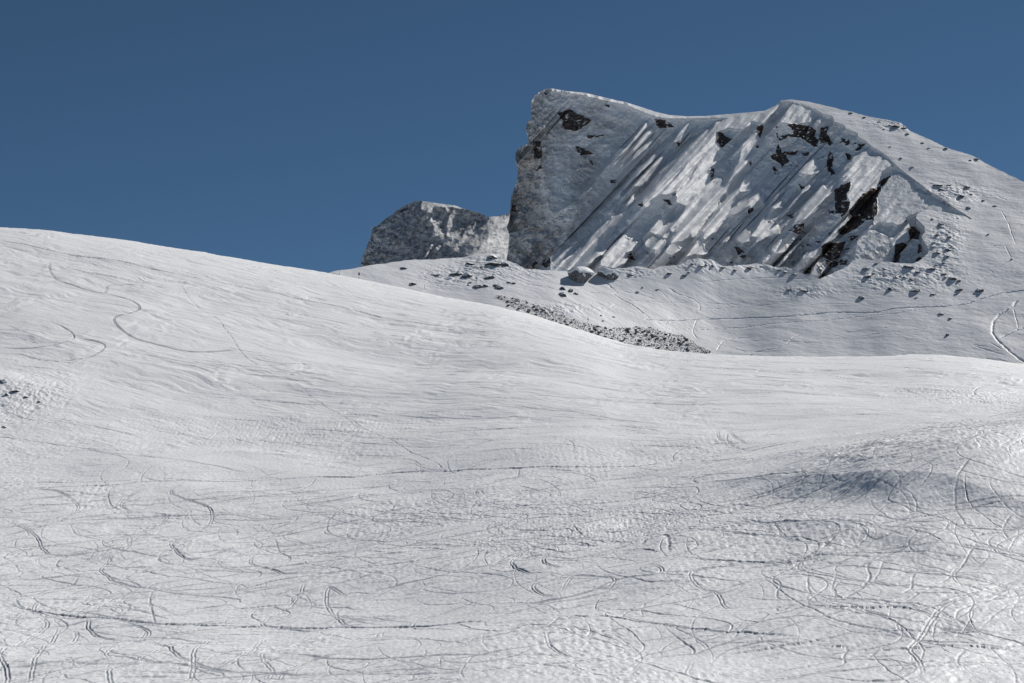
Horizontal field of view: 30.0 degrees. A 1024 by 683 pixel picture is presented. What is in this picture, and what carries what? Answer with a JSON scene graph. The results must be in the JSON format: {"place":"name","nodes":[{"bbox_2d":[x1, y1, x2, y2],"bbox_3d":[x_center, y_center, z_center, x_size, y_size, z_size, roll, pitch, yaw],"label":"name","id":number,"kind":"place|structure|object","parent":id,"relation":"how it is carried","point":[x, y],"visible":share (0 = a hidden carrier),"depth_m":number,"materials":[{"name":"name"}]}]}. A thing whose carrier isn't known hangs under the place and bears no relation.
{"place":"outdoors","nodes":[
{"label":"outdoors","id":0,"kind":"place"},
{"bbox_2d":[360,201,509,266],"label":"mountain peak","id":1,"kind":"structure","parent":0,"point":[420,230],"depth_m":1327.41,"materials":[{"name":"grey stone"}]},
{"bbox_2d":[0,227,1023,682],"bbox_3d":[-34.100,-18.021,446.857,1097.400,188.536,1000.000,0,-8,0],"label":"snow slope","id":2,"kind":"structure","parent":0,"point":[220,469],"depth_m":383.81,"materials":[{"name":"white snow"}]},
{"bbox_2d":[449,272,460,275],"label":"rock","id":3,"kind":"object","parent":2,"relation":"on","point":[455,273],"visible":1,"depth_m":878.79,"materials":[{"name":"stone"}]},
{"bbox_2d":[462,272,472,277],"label":"rock","id":4,"kind":"object","parent":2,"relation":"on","point":[465,275],"visible":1,"depth_m":876.69,"materials":[{"name":"stone"}]},
{"bbox_2d":[484,275,494,278],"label":"rock","id":5,"kind":"object","parent":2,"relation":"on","point":[489,277],"visible":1,"depth_m":877.02,"materials":[{"name":"stone"}]},
{"bbox_2d":[487,255,497,258],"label":"rock","id":6,"kind":"object","parent":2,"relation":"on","point":[492,257],"visible":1,"depth_m":900.23,"materials":[{"name":"stone"}]},
{"bbox_2d":[485,262,501,265],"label":"rock","id":7,"kind":"object","parent":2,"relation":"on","point":[493,264],"visible":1,"depth_m":891.47,"materials":[{"name":"stone"}]},
{"bbox_2d":[909,287,919,291],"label":"rock","id":8,"kind":"object","parent":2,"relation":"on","point":[914,289],"visible":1,"depth_m":906.54,"materials":[{"name":"stone"}]},
{"bbox_2d":[0,0,1023,272],"label":"sky","id":9,"kind":"structure","parent":0,"point":[276,132],"materials":[{"name":"blue"}]},
{"bbox_2d":[330,253,971,356],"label":"hillside","id":10,"kind":"structure","parent":0,"point":[757,310],"depth_m":885.47,"materials":[{"name":"white snow"}]},
{"bbox_2d":[568,266,594,282],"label":"boulder","id":11,"kind":"object","parent":10,"relation":"on","point":[580,274],"visible":1,"depth_m":889.70,"materials":[{"name":"stone"}]},
{"bbox_2d":[496,295,710,353],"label":"rubble","id":12,"kind":"object","parent":10,"relation":"on","point":[628,332],"visible":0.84,"depth_m":853.39,"materials":[{"name":"stone"}]},
{"bbox_2d":[597,267,618,279],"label":"boulder","id":13,"kind":"object","parent":10,"relation":"on","point":[607,273],"visible":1,"depth_m":897.56,"materials":[{"name":"stone"}]},
{"bbox_2d":[507,88,969,278],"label":"mountain","id":14,"kind":"structure","parent":0,"point":[602,182],"depth_m":1035.36,"materials":[{"name":"grey stone"}]},
{"bbox_2d":[786,99,971,218],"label":"mountain slope","id":15,"kind":"structure","parent":0,"point":[936,163],"depth_m":1035.01,"materials":[{"name":"white snow"}]},
{"bbox_2d":[915,209,971,262],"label":"hillside","id":16,"kind":"structure","parent":0,"point":[959,229],"depth_m":953.60,"materials":[{"name":"white snow"}]},
{"bbox_2d":[971,156,1023,363],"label":"mountain slope","id":17,"kind":"structure","parent":0,"point":[997,314],"depth_m":929.31,"materials":[{"name":"white snow"}]},
{"bbox_2d":[975,288,983,291],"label":"rock","id":18,"kind":"object","parent":17,"relation":"on","point":[979,290],"visible":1,"depth_m":907.25,"materials":[{"name":"stone"}]}
]}

